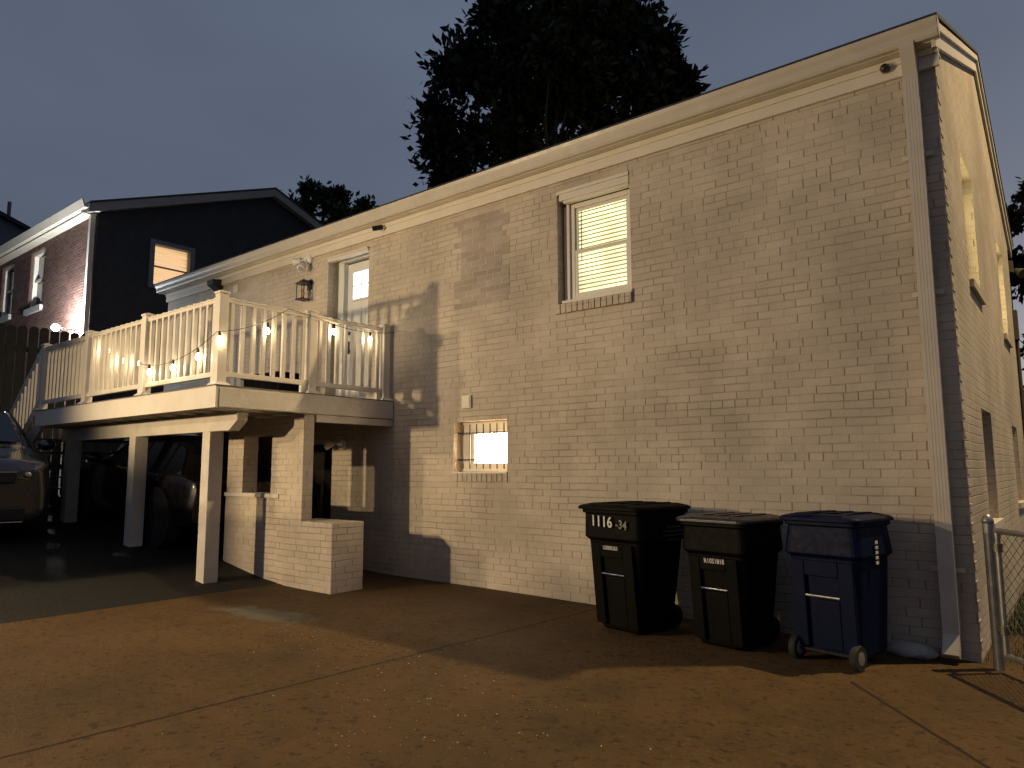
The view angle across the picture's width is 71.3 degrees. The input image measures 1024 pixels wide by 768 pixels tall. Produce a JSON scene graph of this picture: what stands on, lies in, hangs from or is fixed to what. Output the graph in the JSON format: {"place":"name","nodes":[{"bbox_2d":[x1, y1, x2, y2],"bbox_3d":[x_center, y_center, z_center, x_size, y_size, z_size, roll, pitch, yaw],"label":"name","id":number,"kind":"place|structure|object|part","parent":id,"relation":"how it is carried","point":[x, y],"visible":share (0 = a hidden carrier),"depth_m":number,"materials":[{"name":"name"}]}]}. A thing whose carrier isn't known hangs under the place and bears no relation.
{"place":"outdoors","nodes":[
{"label":"outdoors","id":0,"kind":"place"},
{"bbox_2d":[0,457,1023,767],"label":"driveway","id":1,"kind":"structure","parent":0,"point":[116,651],"depth_m":4.53,"materials":[{"name":"brown concrete"}]},
{"bbox_2d":[0,408,55,533],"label":"parked car","id":2,"kind":"object","parent":1,"relation":"on","point":[25,466],"visible":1,"depth_m":8.92,"materials":[{"name":"grey paint"}]},
{"bbox_3d":[-7.178,0.677,10.436,0.278,0.513,1.210,6,-5,-41],"label":"side window","id":3,"kind":"part","parent":2,"relation":"part of","materials":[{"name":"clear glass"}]},
{"bbox_2d":[77,435,271,547],"bbox_3d":[-5.113,1.470,10.786,4.243,1.450,2.012,1,-4,39],"label":"parked car","id":4,"kind":"object","parent":1,"relation":"on","point":[172,491],"visible":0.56,"depth_m":9.57,"materials":[{"name":"paint"}]},
{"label":"side window","id":5,"kind":"part","parent":4,"relation":"part of","materials":[{"name":"black glass"}]},
{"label":"side window","id":6,"kind":"part","parent":4,"relation":"part of","materials":[{"name":"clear glass"}]},
{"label":"side window","id":7,"kind":"part","parent":4,"relation":"part of","materials":[{"name":"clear glass"}]},
{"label":"rear window","id":8,"kind":"part","parent":4,"relation":"part of","materials":[{"name":"black glass"}]},
{"bbox_2d":[10,290,393,583],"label":"timber deck","id":9,"kind":"structure","parent":1,"relation":"on","point":[215,408],"depth_m":8.51,"materials":[{"name":"white wood"}]},
{"bbox_2d":[123,309,393,374],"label":"string lights","id":10,"kind":"object","parent":9,"relation":"attached to","point":[219,339],"visible":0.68,"depth_m":7.90,"materials":[{"name":"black glass"}]},
{"bbox_2d":[241,371,298,391],"bbox_3d":[-3.410,0.100,10.205,0.960,0.450,0.480,-6,-9,38],"label":"storage box","id":11,"kind":"object","parent":9,"relation":"on","point":[270,385],"visible":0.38,"depth_m":9.94,"materials":[{"name":"plastic"}]},
{"bbox_2d":[223,414,391,593],"bbox_3d":[-2.385,1.543,8.877,2.228,2.212,1.327,-6,-9,38],"label":"brick porch","id":12,"kind":"object","parent":1,"relation":"on","point":[278,534],"visible":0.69,"depth_m":8.28,"materials":[{"name":"white brick"}]},
{"bbox_2d":[46,600,711,767],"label":"ground litter","id":13,"kind":"object","parent":1,"relation":"on","point":[418,701],"visible":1,"depth_m":4.11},
{"bbox_2d":[578,501,690,634],"bbox_3d":[1.080,1.557,6.160,0.774,1.060,0.720,5,-9,-39],"label":"wheeled bin","id":14,"kind":"object","parent":1,"relation":"on","point":[635,547],"visible":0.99,"depth_m":5.93,"materials":[{"name":"plastic"}]},
{"bbox_2d":[676,512,783,650],"bbox_3d":[1.760,1.532,5.641,0.714,1.000,0.640,6,-9,-41],"label":"wheeled bin","id":15,"kind":"object","parent":1,"relation":"on","point":[733,558],"visible":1,"depth_m":5.43,"materials":[{"name":"plastic"}]},
{"bbox_2d":[779,510,893,671],"bbox_3d":[2.403,1.467,5.220,0.674,1.045,0.610,5,-9,-39],"label":"wheeled bin","id":16,"kind":"object","parent":1,"relation":"on","point":[839,569],"visible":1,"depth_m":5.03,"materials":[{"name":"blue plastic"}]},
{"bbox_2d":[885,640,939,659],"bbox_3d":[2.938,1.948,5.246,0.359,0.112,0.250,-6,-9,38],"label":"stone","id":17,"kind":"object","parent":1,"relation":"on","point":[909,649],"visible":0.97,"depth_m":5.18,"materials":[{"name":"grey stone"}]},
{"bbox_2d":[0,0,1023,389],"label":"sky","id":18,"kind":"structure","parent":0,"point":[100,99],"materials":[{"name":"blue"}]},
{"bbox_2d":[992,670,1023,767],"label":"driveway apron","id":19,"kind":"object","parent":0,"point":[1010,753],"visible":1,"depth_m":3.66,"materials":[{"name":"brown concrete"}]},
{"bbox_2d":[997,593,1023,750],"bbox_3d":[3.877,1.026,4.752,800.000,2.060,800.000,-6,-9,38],"label":"ground","id":20,"kind":"structure","parent":0,"point":[1015,618],"depth_m":6.88,"materials":[{"name":"green plant"}]},
{"bbox_2d":[0,201,31,245],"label":"house","id":21,"kind":"structure","parent":20,"relation":"on","point":[11,228],"depth_m":27.73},
{"bbox_2d":[0,323,134,493],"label":"wooden fence","id":22,"kind":"object","parent":20,"relation":"on","point":[21,349],"visible":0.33,"depth_m":11.99,"materials":[{"name":"brown wood"}]},
{"bbox_2d":[0,187,323,459],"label":"neighbour house","id":23,"kind":"structure","parent":20,"relation":"on","point":[81,265],"depth_m":17.07,"materials":[{"name":"red brick"}]},
{"bbox_2d":[0,263,14,322],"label":"window","id":24,"kind":"structure","parent":23,"relation":"in","point":[9,271],"depth_m":19.60,"materials":[{"name":"white paint"}]},
{"bbox_2d":[23,248,45,315],"bbox_3d":[-11.920,-2.581,17.963,1.100,1.640,0.230,-6,-9,38],"label":"window","id":25,"kind":"structure","parent":23,"relation":"in","point":[35,305],"depth_m":18.20,"materials":[{"name":"white glass"}]},
{"bbox_2d":[51,324,79,331],"bbox_3d":[-9.787,-1.205,15.638,0.148,0.148,0.561,-6,-9,38],"label":"security floodlight","id":26,"kind":"object","parent":23,"relation":"attached to","point":[54,327],"visible":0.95,"depth_m":15.45,"materials":[{"name":"white metal"}]},
{"bbox_2d":[147,238,194,287],"bbox_3d":[-8.192,-2.783,17.102,0.200,1.170,1.080,-6,-9,38],"label":"window","id":27,"kind":"structure","parent":23,"relation":"in","point":[167,260],"depth_m":17.10,"materials":[{"name":"orange"}]},
{"bbox_2d":[282,175,378,224],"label":"distant tree","id":28,"kind":"object","parent":20,"relation":"on","point":[333,202],"visible":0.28,"depth_m":42.60,"materials":[{"name":"green plant"}]},
{"bbox_2d":[399,0,710,188],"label":"broadleaf tree","id":29,"kind":"object","parent":20,"relation":"on","point":[550,66],"visible":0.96,"depth_m":22.12,"materials":[{"name":"green plant"}]},
{"bbox_2d":[154,12,1023,662],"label":"brick house","id":30,"kind":"structure","parent":20,"relation":"on","point":[782,290],"depth_m":6.89,"materials":[{"name":"white brick"}]},
{"bbox_2d":[207,279,222,291],"bbox_3d":[-5.056,-1.683,12.143,0.200,0.188,0.188,-6,-9,38],"label":"wall box","id":31,"kind":"object","parent":30,"relation":"attached to","point":[214,285],"visible":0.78,"depth_m":12.09,"materials":[{"name":"black metal"}]},
{"bbox_2d":[233,284,238,293],"bbox_3d":[-4.596,-1.581,11.871,0.140,0.140,0.019,-6,-9,38],"label":"wall plate","id":32,"kind":"object","parent":30,"relation":"attached to","point":[235,288],"depth_m":11.85,"materials":[{"name":"white paint"}]},
{"bbox_2d":[292,254,312,271],"bbox_3d":[-3.139,-1.790,10.597,0.329,0.292,0.215,-6,-9,38],"label":"twin floodlight","id":33,"kind":"object","parent":30,"relation":"attached to","point":[301,266],"visible":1,"depth_m":10.57,"materials":[{"name":"white plastic"}]},
{"bbox_2d":[295,279,312,301],"bbox_3d":[-3.055,-1.387,10.481,0.170,0.325,0.214,-6,-9,38],"label":"wall lantern","id":34,"kind":"object","parent":30,"relation":"attached to","point":[305,282],"depth_m":10.45,"materials":[{"name":"black metal"}]},
{"bbox_2d":[312,440,331,518],"bbox_3d":[-2.731,1.612,10.236,0.888,1.598,0.150,-6,-9,38],"label":"basement door","id":35,"kind":"structure","parent":30,"relation":"in","point":[322,458],"depth_m":10.30,"materials":[{"name":"paint"}]},
{"bbox_2d":[324,436,345,449],"bbox_3d":[-2.400,0.806,9.705,0.377,0.189,0.206,-6,-9,38],"label":"twin floodlight","id":36,"kind":"object","parent":30,"relation":"attached to","point":[339,442],"visible":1,"depth_m":9.70,"materials":[{"name":"white plastic"}]},
{"bbox_2d":[327,246,368,397],"bbox_3d":[-2.236,-0.771,10.033,0.899,2.157,0.295,-6,-9,38],"label":"door","id":37,"kind":"structure","parent":30,"relation":"in","point":[353,280],"depth_m":10.19,"materials":[{"name":"white paint"}]},
{"bbox_2d":[372,224,384,230],"bbox_3d":[-1.787,-2.088,9.536,0.173,0.104,0.075,2,-7,-19],"label":"security camera","id":38,"kind":"object","parent":30,"relation":"attached to","point":[378,227],"visible":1,"depth_m":9.51,"materials":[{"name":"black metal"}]},
{"bbox_2d":[452,420,506,481],"bbox_3d":[-0.302,0.784,8.299,0.833,0.699,0.266,-6,-9,38],"label":"basement window","id":39,"kind":"structure","parent":30,"relation":"in","point":[483,445],"depth_m":8.32,"materials":[{"name":"plastic"}]},
{"bbox_2d":[454,208,509,309],"bbox_3d":[-0.363,-1.479,8.471,0.870,1.105,0.023,-6,-9,38],"label":"bricked window","id":40,"kind":"structure","parent":30,"relation":"in","point":[484,278],"depth_m":8.44,"materials":[{"name":"brick"}]},
{"bbox_2d":[555,171,632,314],"bbox_3d":[0.894,-1.454,7.543,0.930,1.370,0.227,-6,-9,38],"label":"window","id":41,"kind":"structure","parent":30,"relation":"in","point":[597,237],"depth_m":7.58,"materials":[{"name":"glass"}]},
{"bbox_2d":[880,63,889,73],"bbox_3d":[3.010,-2.555,5.764,0.072,0.072,0.056,-6,-9,38],"label":"dome camera","id":42,"kind":"object","parent":30,"relation":"attached to","point":[884,68],"visible":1,"depth_m":5.75,"materials":[{"name":"paint"}]},
{"bbox_2d":[969,278,985,304],"bbox_3d":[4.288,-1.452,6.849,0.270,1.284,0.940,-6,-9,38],"label":"window sill","id":43,"kind":"structure","parent":30,"relation":"in","point":[974,286],"depth_m":6.59,"materials":[{"name":"brick"}]},
{"bbox_2d":[994,518,1004,527],"bbox_3d":[4.364,1.283,6.522,0.165,0.074,0.860,-6,-9,38],"label":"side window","id":44,"kind":"structure","parent":30,"relation":"in","point":[999,523],"depth_m":6.49,"materials":[{"name":"brick"}]},
{"bbox_2d":[1003,333,1012,347],"bbox_3d":[6.403,-0.556,9.315,0.165,0.074,0.910,-6,-9,38],"label":"side window","id":45,"kind":"structure","parent":30,"relation":"in","point":[1006,337],"depth_m":9.11,"materials":[{"name":"brick"}]},
{"bbox_2d":[1008,260,1023,277],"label":"eave floodlight","id":46,"kind":"object","parent":30,"relation":"attached to","point":[1019,272],"visible":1,"depth_m":10.69,"materials":[{"name":"beige paint"}]},
{"bbox_2d":[1012,310,1023,425],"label":"downspout","id":47,"kind":"object","parent":30,"relation":"attached to","point":[1016,325],"visible":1,"depth_m":10.53,"materials":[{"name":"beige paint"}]},
{"bbox_2d":[1018,500,1023,508],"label":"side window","id":48,"kind":"structure","parent":30,"relation":"in","point":[1021,504],"depth_m":8.75,"materials":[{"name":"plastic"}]},
{"bbox_2d":[981,514,1005,670],"bbox_3d":[3.348,1.489,4.956,0.076,1.152,0.076,-6,-9,38],"label":"gate post","id":49,"kind":"object","parent":20,"relation":"on","point":[987,521],"visible":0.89,"depth_m":4.94,"materials":[{"name":"metal"}]},
{"bbox_2d":[990,527,1023,665],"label":"chain link gate","id":50,"kind":"structure","parent":49,"relation":"attached to","point":[996,546],"depth_m":4.83,"materials":[{"name":"metal"}]},
{"bbox_2d":[986,583,1023,669],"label":"lawn grass","id":51,"kind":"structure","parent":20,"relation":"on","point":[1019,622],"depth_m":6.37,"materials":[{"name":"green plant"}]},
{"bbox_2d":[1006,176,1023,267],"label":"garden tree","id":52,"kind":"object","parent":20,"relation":"on","point":[1016,219],"visible":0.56,"depth_m":19.22,"materials":[{"name":"green plant"}]},
{"bbox_2d":[1010,264,1023,390],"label":"garden tree","id":53,"kind":"object","parent":20,"relation":"on","point":[1016,280],"visible":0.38,"depth_m":16.01,"materials":[{"name":"green plant"}]}
]}

